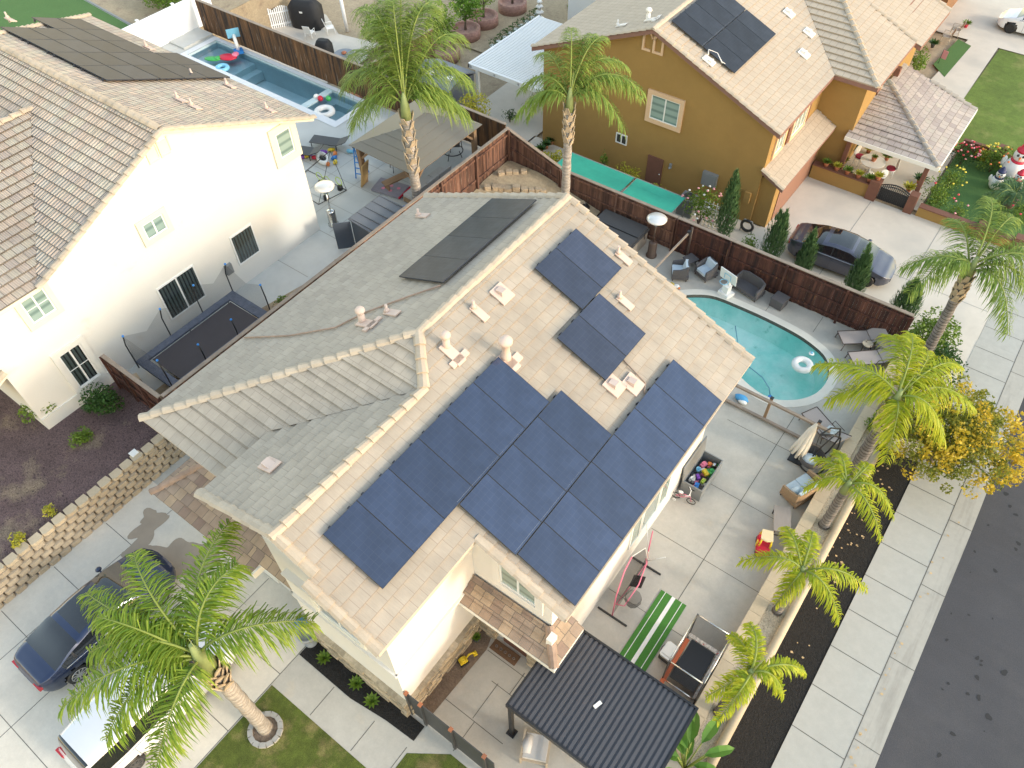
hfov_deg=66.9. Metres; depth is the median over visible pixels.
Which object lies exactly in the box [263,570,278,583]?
garage door
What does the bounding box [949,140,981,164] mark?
shrub
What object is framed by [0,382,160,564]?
gravel yard
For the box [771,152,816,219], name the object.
garage door
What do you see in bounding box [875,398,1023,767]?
road
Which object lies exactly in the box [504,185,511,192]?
garden stone
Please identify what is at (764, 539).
toy car
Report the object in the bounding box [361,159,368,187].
cornhole board
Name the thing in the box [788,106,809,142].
window
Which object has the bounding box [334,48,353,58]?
fire table
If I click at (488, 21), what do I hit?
tree planter
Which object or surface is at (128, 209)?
house
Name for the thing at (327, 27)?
patio chair
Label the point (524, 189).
garden stone
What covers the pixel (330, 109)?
swim ring
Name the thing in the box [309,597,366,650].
window
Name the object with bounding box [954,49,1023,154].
front lawn
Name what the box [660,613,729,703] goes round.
trampoline
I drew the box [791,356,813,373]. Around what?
swim ring
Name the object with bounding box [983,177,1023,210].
cycad
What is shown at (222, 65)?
swim ring
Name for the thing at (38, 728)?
front driveway
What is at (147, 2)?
shrub
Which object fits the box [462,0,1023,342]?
driveway
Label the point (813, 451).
egg chair
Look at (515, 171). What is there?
garden stone
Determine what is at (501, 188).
garden stone
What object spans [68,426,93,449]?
shrub
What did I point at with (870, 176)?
succulent
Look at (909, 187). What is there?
succulent
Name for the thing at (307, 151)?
pool lounger
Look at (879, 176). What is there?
succulent
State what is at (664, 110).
window
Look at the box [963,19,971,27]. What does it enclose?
succulent
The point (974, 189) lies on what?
rose lawn
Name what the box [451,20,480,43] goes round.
tree planter
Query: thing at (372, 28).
fruit tree
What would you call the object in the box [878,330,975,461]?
kerb paving
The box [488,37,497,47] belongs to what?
potted plant
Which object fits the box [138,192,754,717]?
house
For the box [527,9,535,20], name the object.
potted plant
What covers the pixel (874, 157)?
succulent
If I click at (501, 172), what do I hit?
garden stone
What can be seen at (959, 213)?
shrub
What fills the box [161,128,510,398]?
wooden fence
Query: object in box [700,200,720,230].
trellis
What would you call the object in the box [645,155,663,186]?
door
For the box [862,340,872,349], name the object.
side table
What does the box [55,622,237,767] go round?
parked car
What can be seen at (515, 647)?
door
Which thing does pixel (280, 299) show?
shrub
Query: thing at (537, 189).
garden stone
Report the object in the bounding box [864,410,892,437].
shrub
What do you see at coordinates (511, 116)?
shrub
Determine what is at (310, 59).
wooden fence
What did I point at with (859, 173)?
succulent
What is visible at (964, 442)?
tree
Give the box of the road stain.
[937,462,1020,757]
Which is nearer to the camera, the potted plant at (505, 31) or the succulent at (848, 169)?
the succulent at (848, 169)
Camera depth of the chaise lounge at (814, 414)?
27.86 m
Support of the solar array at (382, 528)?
on the house at (296, 426)
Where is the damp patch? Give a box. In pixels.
[121,508,219,587]
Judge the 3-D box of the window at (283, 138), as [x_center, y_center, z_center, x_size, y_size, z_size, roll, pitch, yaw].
[-8.865,-9.420,30.250,0.115,1.640,1.310,29,57,23]
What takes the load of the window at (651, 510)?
in the house at (296, 426)
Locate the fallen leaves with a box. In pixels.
[790,465,959,766]
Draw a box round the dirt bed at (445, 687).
[423,630,490,712]
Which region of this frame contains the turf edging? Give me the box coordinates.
[86,0,130,24]
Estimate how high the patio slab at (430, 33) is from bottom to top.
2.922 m
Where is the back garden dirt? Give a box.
[450,0,567,52]
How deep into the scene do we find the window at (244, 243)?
30.98 m
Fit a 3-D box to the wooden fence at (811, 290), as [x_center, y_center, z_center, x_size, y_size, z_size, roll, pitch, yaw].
[11.126,-4.144,31.892,10.090,2.122,0.235,29,57,23]
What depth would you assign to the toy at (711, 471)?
26.52 m
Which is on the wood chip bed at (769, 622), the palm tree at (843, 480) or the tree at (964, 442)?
the palm tree at (843, 480)
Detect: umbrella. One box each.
[654,227,693,268]
[789,422,817,459]
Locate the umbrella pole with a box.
[339,0,348,31]
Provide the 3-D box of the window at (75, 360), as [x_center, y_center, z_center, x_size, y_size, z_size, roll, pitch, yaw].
[-15.233,-0.648,27.265,0.115,2.100,1.220,29,57,23]
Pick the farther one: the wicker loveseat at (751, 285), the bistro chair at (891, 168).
the bistro chair at (891, 168)
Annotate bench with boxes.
[382,172,407,190]
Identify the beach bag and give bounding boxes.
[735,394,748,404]
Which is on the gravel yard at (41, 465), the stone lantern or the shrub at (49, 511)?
the shrub at (49, 511)
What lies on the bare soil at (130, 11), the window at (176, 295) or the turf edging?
the turf edging
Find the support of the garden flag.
on the lawn at (957, 49)
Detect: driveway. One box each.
[0,479,308,767]
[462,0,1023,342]
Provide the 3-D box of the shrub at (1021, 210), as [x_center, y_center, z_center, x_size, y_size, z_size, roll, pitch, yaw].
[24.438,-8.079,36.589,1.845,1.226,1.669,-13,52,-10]
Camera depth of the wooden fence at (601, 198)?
34.52 m
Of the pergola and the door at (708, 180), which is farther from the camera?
the door at (708, 180)
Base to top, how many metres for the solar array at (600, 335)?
0.711 m
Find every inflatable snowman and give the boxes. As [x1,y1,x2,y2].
[988,167,1006,189]
[1000,144,1023,179]
[1007,169,1023,187]
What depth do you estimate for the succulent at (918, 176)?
38.91 m
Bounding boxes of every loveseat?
[732,270,765,302]
[779,469,821,508]
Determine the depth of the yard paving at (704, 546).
24.52 m
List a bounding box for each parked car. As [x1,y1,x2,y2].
[12,548,175,691]
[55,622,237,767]
[787,223,895,286]
[997,8,1023,33]
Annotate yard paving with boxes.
[0,216,889,767]
[5,0,478,567]
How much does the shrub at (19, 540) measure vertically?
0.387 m
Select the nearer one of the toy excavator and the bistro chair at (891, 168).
the toy excavator
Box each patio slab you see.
[240,14,378,82]
[346,28,435,104]
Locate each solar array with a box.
[0,17,229,81]
[323,357,721,605]
[399,198,536,282]
[534,229,621,309]
[557,293,645,380]
[672,0,775,72]
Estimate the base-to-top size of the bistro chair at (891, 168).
1.051 m
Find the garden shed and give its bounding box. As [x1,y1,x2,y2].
[418,59,475,107]
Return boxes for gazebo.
[349,99,481,182]
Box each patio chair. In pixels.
[302,26,315,39]
[322,20,335,33]
[940,27,957,43]
[950,20,966,37]
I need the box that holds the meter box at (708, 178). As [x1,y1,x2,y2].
[700,170,718,187]
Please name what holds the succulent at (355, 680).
on the mulch bed at (336, 672)
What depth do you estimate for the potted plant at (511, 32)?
48.77 m
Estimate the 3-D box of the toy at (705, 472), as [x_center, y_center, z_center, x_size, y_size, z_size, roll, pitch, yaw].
[6.631,3.025,26.530,0.156,0.170,0.239,-21,53,-15]
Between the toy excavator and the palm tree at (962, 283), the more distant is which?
the palm tree at (962, 283)
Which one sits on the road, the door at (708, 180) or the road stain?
the road stain
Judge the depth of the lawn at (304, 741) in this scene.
21.50 m
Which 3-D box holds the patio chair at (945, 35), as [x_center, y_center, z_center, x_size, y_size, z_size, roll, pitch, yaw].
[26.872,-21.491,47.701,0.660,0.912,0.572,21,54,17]
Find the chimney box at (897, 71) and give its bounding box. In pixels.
[893,66,901,76]
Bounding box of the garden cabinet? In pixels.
[332,195,402,248]
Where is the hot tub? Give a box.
[597,209,649,251]
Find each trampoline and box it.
[121,263,270,386]
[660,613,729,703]
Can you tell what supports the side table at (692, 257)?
on the yard paving at (704, 546)
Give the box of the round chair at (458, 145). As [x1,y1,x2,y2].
[445,142,462,160]
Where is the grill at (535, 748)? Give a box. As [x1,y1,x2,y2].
[519,729,550,767]
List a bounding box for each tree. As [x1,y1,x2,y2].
[58,518,323,767]
[336,0,478,199]
[359,12,394,48]
[425,0,460,50]
[448,0,483,29]
[468,0,494,17]
[510,27,646,193]
[704,621,806,727]
[736,526,868,627]
[800,449,894,544]
[810,330,976,474]
[881,370,1023,498]
[897,196,1023,359]
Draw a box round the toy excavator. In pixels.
[457,650,477,667]
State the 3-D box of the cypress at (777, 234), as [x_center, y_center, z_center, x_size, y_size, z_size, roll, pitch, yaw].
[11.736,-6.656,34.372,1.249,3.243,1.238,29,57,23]
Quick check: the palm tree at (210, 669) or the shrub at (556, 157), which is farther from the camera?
the shrub at (556, 157)
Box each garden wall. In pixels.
[809,160,883,201]
[902,190,1023,250]
[959,138,1012,165]
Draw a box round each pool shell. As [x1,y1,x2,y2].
[180,36,371,126]
[679,289,837,406]
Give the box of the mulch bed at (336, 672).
[299,642,423,740]
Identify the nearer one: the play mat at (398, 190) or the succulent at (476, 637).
the succulent at (476, 637)
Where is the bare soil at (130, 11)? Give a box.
[90,0,249,23]
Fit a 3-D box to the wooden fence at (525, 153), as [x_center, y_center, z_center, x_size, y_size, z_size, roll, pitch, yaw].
[0.985,-10.284,36.218,3.190,2.722,0.235,29,57,23]
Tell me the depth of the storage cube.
31.83 m
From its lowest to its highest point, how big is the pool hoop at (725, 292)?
1.360 m
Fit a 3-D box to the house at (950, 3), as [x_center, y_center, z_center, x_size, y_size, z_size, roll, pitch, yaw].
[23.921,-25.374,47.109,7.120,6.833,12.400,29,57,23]
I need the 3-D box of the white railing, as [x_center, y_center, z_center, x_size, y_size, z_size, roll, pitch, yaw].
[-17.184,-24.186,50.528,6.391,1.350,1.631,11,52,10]
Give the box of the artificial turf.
[0,0,128,29]
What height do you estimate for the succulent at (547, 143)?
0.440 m
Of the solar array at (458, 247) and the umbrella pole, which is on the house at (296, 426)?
the solar array at (458, 247)
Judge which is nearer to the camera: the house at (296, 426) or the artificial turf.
the house at (296, 426)
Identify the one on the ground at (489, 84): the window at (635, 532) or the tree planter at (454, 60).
the tree planter at (454, 60)
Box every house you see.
[0,12,319,428]
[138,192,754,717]
[530,0,977,227]
[941,0,957,7]
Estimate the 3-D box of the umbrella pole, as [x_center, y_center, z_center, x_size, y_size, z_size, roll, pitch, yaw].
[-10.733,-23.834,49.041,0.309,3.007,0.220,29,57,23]
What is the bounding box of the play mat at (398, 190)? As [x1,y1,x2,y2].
[371,177,410,198]
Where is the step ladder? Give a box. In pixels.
[352,147,368,178]
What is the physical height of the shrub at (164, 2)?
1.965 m
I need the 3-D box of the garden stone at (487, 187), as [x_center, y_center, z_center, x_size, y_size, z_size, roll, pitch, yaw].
[-1.130,-9.070,35.798,0.298,0.242,0.238,-3,51,-1]
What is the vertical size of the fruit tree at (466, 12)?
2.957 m
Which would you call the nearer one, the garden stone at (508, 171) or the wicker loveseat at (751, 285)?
the wicker loveseat at (751, 285)
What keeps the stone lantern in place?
on the back garden dirt
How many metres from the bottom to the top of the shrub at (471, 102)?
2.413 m
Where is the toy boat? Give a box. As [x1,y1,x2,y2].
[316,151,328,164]
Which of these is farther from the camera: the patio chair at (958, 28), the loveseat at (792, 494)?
the patio chair at (958, 28)
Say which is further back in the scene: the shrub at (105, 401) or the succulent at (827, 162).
the succulent at (827, 162)
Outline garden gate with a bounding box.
[876,184,909,207]
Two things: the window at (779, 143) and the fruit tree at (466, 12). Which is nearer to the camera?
the window at (779, 143)
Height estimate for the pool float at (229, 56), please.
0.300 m
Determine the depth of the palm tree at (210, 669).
17.23 m
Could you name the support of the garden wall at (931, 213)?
on the driveway at (900, 236)
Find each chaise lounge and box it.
[799,407,851,443]
[835,325,887,349]
[845,345,896,369]
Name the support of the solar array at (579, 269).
on the house at (296, 426)
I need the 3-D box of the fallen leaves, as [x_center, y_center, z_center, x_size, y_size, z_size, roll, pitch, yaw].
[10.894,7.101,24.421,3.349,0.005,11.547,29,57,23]
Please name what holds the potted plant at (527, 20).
on the back garden dirt
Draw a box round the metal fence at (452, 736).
[403,691,494,767]
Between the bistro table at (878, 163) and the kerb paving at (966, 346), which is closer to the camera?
the kerb paving at (966, 346)
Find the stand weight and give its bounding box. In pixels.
[787,451,801,465]
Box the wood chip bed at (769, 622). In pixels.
[688,350,922,763]
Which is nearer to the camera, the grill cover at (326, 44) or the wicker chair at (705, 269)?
the wicker chair at (705, 269)
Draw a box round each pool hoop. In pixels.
[226,27,243,53]
[717,266,736,299]
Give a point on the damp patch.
(174, 552)
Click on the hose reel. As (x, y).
(750, 222)
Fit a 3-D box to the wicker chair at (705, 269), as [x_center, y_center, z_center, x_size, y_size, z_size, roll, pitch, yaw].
[8.324,-4.907,33.066,0.700,0.760,0.740,-26,55,-19]
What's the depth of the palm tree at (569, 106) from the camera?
30.55 m
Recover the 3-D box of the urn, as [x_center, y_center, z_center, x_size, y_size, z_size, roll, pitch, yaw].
[-6.084,7.577,23.179,0.600,0.720,0.600,29,57,23]
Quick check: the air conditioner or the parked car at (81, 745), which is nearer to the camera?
the parked car at (81, 745)
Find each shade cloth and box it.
[557,152,634,191]
[622,178,685,217]
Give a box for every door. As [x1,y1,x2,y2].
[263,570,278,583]
[504,638,526,656]
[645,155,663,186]
[702,173,714,186]
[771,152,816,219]
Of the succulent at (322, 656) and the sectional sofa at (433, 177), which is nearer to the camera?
the succulent at (322, 656)
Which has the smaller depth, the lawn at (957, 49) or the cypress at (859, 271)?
the cypress at (859, 271)
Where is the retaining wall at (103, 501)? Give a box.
[0,434,185,608]
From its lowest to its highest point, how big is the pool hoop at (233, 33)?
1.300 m
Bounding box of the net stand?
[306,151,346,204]
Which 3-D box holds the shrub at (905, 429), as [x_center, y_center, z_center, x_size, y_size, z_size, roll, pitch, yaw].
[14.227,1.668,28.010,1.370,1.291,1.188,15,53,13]
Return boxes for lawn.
[197,685,466,767]
[925,154,1023,235]
[934,39,970,76]
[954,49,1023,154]
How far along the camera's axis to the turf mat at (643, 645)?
23.48 m
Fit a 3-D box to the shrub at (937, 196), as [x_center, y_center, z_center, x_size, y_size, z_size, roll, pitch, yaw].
[20.728,-9.257,37.516,1.749,1.400,1.719,-5,51,-3]
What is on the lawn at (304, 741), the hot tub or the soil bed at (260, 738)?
the soil bed at (260, 738)
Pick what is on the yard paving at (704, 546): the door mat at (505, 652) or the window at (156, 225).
the door mat at (505, 652)
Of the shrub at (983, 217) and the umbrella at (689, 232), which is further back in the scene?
the shrub at (983, 217)
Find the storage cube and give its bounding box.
[769,291,789,310]
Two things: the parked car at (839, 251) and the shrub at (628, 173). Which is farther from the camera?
the shrub at (628, 173)
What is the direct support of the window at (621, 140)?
in the house at (774, 118)
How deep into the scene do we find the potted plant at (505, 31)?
48.54 m
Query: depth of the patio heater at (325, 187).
32.86 m
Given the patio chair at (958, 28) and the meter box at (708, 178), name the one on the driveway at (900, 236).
the patio chair at (958, 28)
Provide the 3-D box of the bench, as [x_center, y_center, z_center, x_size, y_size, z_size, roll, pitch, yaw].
[-5.156,-9.443,35.942,1.800,0.480,0.400,-32,57,-23]
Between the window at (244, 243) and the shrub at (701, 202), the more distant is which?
the shrub at (701, 202)
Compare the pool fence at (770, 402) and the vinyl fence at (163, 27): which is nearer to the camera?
the pool fence at (770, 402)
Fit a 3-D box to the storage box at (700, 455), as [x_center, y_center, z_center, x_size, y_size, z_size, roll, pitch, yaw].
[6.464,2.879,26.295,0.820,1.405,1.590,29,57,23]
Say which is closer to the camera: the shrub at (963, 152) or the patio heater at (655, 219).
the patio heater at (655, 219)
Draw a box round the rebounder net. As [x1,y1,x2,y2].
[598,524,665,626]
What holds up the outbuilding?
on the back garden dirt
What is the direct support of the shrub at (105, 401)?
on the gravel yard at (41, 465)
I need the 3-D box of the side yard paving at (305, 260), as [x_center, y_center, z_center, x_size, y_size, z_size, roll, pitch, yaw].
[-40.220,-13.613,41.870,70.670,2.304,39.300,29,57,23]
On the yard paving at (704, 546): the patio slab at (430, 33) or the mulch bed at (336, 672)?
the mulch bed at (336, 672)
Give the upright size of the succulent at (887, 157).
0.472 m
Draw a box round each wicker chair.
[671,259,689,281]
[694,257,717,282]
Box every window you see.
[14,283,64,331]
[49,335,106,395]
[134,206,174,247]
[156,264,206,319]
[229,223,260,264]
[267,123,302,168]
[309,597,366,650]
[491,558,543,615]
[615,132,627,145]
[627,514,643,549]
[639,489,661,534]
[644,88,685,132]
[657,475,671,508]
[770,131,787,160]
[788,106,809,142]
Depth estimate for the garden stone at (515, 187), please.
35.71 m
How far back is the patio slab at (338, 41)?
49.54 m
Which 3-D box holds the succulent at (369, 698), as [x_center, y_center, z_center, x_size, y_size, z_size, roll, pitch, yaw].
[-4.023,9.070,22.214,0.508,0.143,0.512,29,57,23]
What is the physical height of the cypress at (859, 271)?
3.240 m
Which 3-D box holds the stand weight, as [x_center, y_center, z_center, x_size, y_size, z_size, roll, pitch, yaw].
[10.050,2.549,27.263,0.500,0.250,0.500,29,57,23]
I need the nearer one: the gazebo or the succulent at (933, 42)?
the gazebo
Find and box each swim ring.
[215,63,229,71]
[314,104,334,117]
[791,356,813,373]
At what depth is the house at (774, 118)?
36.63 m
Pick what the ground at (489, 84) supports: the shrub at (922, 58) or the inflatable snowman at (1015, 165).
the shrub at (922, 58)
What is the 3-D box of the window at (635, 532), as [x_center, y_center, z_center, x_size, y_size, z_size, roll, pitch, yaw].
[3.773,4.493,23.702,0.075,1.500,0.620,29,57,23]
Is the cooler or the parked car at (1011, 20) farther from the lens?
the parked car at (1011, 20)
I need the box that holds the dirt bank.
[474,161,599,215]
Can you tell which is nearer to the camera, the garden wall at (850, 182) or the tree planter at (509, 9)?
the garden wall at (850, 182)
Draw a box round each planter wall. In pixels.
[676,342,906,757]
[707,450,880,766]
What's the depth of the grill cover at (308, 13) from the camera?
49.66 m
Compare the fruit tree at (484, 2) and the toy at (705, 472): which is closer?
the toy at (705, 472)
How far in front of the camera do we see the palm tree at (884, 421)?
23.40 m
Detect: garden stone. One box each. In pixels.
[484,184,490,190]
[492,184,499,190]
[498,170,504,176]
[498,184,504,191]
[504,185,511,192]
[506,169,511,174]
[512,184,519,191]
[513,169,518,174]
[521,168,526,173]
[521,186,527,192]
[535,186,540,192]
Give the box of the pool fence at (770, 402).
[725,384,830,448]
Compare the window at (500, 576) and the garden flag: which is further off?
the garden flag
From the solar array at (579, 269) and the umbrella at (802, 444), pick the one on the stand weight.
the umbrella at (802, 444)
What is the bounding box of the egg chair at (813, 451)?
[799,427,841,473]
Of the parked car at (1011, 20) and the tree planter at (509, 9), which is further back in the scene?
the tree planter at (509, 9)
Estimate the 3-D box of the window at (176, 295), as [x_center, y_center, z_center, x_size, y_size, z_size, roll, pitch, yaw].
[-12.580,-3.485,29.518,0.075,1.620,1.680,29,57,23]
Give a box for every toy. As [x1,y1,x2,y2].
[699,461,707,467]
[701,468,708,476]
[708,468,714,475]
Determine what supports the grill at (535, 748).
on the yard paving at (704, 546)
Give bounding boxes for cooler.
[658,641,678,665]
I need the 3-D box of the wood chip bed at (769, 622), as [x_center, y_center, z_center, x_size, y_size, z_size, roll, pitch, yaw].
[10.352,4.472,25.328,0.780,0.001,18.300,29,57,23]
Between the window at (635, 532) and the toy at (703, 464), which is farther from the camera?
the toy at (703, 464)
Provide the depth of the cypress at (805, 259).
33.54 m
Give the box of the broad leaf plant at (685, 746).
[666,713,734,767]
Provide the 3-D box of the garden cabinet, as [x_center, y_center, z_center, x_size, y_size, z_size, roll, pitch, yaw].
[-6.013,-6.649,33.003,1.780,1.520,2.560,29,57,23]
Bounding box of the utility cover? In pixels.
[128,449,138,456]
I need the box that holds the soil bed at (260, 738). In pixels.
[253,717,277,741]
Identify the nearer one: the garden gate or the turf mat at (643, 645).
the turf mat at (643, 645)
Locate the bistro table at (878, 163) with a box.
[860,154,885,174]
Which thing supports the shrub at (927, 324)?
on the driveway at (900, 236)
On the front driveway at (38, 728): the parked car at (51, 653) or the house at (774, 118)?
the parked car at (51, 653)
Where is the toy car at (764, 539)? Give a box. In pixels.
[754,529,773,557]
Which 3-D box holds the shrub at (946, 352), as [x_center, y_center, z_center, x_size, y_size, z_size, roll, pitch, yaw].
[16.603,-0.777,30.164,1.913,1.576,1.959,1,51,2]
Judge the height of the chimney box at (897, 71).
0.400 m
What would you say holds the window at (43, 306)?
in the house at (128, 209)
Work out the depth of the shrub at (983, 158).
39.79 m
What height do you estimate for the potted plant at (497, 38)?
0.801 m
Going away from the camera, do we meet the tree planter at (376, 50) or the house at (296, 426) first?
the house at (296, 426)
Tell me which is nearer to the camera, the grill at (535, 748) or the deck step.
the grill at (535, 748)
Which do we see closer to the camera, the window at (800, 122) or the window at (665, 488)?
the window at (665, 488)
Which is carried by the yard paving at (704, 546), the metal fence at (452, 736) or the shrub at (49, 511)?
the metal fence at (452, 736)
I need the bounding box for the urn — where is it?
[296,627,317,647]
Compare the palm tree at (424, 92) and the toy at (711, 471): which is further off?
the palm tree at (424, 92)
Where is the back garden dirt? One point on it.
(555, 10)
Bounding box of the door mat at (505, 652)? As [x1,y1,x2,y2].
[489,639,520,665]
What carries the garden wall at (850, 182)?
on the driveway at (900, 236)
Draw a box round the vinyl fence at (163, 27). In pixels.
[122,0,211,46]
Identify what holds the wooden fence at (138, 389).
on the side yard paving at (305, 260)
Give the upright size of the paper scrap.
0.012 m
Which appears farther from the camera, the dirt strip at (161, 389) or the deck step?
the deck step
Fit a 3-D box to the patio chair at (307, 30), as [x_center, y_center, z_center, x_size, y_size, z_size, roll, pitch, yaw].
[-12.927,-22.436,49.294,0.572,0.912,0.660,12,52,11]
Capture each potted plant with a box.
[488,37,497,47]
[494,34,503,43]
[500,29,508,38]
[505,25,514,35]
[512,22,520,30]
[522,13,530,24]
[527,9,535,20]
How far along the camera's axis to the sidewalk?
24.48 m
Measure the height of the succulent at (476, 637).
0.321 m
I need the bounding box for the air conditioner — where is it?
[676,190,699,218]
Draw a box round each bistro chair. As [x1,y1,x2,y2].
[852,145,862,166]
[875,170,888,178]
[886,159,899,178]
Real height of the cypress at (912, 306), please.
2.686 m
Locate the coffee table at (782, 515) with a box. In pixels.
[772,505,790,538]
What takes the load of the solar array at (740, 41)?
on the house at (774, 118)
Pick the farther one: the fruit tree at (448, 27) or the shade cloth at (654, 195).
the fruit tree at (448, 27)
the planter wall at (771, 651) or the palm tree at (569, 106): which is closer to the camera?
the planter wall at (771, 651)
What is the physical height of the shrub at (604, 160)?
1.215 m
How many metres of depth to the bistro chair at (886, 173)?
38.31 m
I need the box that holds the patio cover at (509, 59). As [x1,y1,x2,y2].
[468,15,561,106]
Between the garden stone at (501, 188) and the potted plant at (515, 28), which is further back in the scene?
the potted plant at (515, 28)
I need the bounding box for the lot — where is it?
[200,0,290,45]
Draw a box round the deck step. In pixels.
[162,27,212,51]
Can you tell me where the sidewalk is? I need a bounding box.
[771,245,1023,767]
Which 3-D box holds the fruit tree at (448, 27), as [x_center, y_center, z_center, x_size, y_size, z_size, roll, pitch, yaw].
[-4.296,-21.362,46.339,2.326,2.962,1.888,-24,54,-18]
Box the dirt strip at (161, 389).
[155,285,301,399]
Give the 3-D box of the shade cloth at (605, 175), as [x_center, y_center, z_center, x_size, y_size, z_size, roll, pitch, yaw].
[3.986,-9.848,38.255,3.797,1.522,1.550,29,57,23]
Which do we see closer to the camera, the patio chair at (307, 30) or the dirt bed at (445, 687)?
the dirt bed at (445, 687)
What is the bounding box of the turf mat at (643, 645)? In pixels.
[620,590,686,670]
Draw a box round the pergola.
[505,630,698,767]
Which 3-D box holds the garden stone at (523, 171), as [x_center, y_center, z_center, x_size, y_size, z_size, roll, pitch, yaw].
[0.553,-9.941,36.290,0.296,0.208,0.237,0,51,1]
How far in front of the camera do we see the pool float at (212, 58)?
43.74 m
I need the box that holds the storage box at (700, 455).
[680,436,722,500]
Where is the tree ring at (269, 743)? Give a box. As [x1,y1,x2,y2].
[247,711,283,748]
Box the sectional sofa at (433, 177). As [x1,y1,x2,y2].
[403,165,450,202]
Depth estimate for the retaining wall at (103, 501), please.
25.55 m
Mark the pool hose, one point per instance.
(769, 395)
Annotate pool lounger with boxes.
[301,144,323,160]
[309,135,349,150]
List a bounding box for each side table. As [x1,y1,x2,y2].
[683,253,698,270]
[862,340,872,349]
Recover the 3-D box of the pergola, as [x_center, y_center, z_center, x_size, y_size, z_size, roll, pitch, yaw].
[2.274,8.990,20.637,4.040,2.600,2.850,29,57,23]
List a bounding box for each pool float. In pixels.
[204,56,220,60]
[219,51,238,60]
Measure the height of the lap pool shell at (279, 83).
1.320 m
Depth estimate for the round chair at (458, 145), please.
37.16 m
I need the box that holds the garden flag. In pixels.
[938,50,948,62]
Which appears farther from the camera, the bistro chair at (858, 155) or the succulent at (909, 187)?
the bistro chair at (858, 155)
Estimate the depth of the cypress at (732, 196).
35.01 m
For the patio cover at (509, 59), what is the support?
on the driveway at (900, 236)
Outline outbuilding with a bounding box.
[568,0,595,19]
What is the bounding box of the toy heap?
[688,460,717,485]
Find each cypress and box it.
[715,168,741,236]
[760,207,791,257]
[795,226,818,270]
[841,241,873,291]
[889,277,923,323]
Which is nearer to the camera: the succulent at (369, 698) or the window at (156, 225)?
the succulent at (369, 698)
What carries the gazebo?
on the side yard paving at (305, 260)
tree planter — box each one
[367,45,389,61]
[434,41,460,63]
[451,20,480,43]
[469,8,497,30]
[498,0,526,16]
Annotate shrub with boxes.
[7,531,25,548]
[17,402,56,423]
[42,503,56,516]
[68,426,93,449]
[78,381,124,415]
[142,0,161,7]
[155,0,181,8]
[273,295,285,304]
[458,90,491,115]
[501,108,516,121]
[543,149,562,161]
[599,149,607,165]
[616,161,639,186]
[681,185,725,226]
[741,234,757,248]
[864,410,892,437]
[896,419,918,440]
[908,306,962,354]
[910,46,930,70]
[920,175,959,208]
[926,342,968,381]
[938,165,967,190]
[946,200,969,217]
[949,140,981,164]
[974,147,990,160]
[975,142,1014,171]
[978,212,990,225]
[1009,199,1023,223]
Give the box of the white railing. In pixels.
[267,5,290,28]
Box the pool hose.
[735,326,771,396]
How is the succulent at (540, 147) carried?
on the driveway at (900, 236)
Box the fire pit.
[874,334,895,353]
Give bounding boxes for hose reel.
[739,219,753,233]
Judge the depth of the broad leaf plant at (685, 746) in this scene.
20.07 m
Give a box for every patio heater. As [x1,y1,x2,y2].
[314,180,338,227]
[646,212,667,258]
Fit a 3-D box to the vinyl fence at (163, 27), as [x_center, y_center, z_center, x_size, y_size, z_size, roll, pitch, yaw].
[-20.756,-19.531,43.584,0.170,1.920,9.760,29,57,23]
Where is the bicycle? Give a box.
[672,487,695,504]
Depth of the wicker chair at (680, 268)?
32.96 m
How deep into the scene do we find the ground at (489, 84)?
48.53 m
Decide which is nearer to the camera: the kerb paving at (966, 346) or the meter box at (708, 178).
the kerb paving at (966, 346)
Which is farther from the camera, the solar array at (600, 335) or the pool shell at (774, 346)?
the pool shell at (774, 346)
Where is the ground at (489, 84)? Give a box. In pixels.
[317,0,1022,245]
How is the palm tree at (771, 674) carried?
on the wood chip bed at (769, 622)
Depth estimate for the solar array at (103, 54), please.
31.05 m
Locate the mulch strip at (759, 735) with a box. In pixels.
[716,444,917,767]
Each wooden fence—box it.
[99,354,161,408]
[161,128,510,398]
[195,0,506,146]
[504,126,561,186]
[559,169,678,250]
[670,217,914,348]
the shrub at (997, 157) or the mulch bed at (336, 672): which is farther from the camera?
the shrub at (997, 157)
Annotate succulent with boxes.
[315,650,331,664]
[347,674,364,689]
[364,692,379,708]
[472,632,480,642]
[537,143,545,151]
[541,139,551,148]
[822,157,832,166]
[833,161,843,170]
[843,165,852,174]
[854,169,864,178]
[866,173,875,182]
[871,154,877,161]
[874,171,885,180]
[882,153,891,160]
[903,181,916,191]
[912,172,929,183]
[928,38,939,47]
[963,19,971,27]
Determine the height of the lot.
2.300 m
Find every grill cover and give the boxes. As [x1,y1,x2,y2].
[287,0,324,30]
[315,38,333,52]
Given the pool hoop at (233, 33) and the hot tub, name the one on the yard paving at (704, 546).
the hot tub
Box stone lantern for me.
[535,0,543,17]
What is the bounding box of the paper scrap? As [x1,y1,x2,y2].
[593,701,601,708]
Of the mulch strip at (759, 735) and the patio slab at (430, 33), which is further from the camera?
the patio slab at (430, 33)
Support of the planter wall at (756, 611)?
on the yard paving at (704, 546)
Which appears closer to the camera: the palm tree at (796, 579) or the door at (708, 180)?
the palm tree at (796, 579)
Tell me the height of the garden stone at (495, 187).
0.253 m

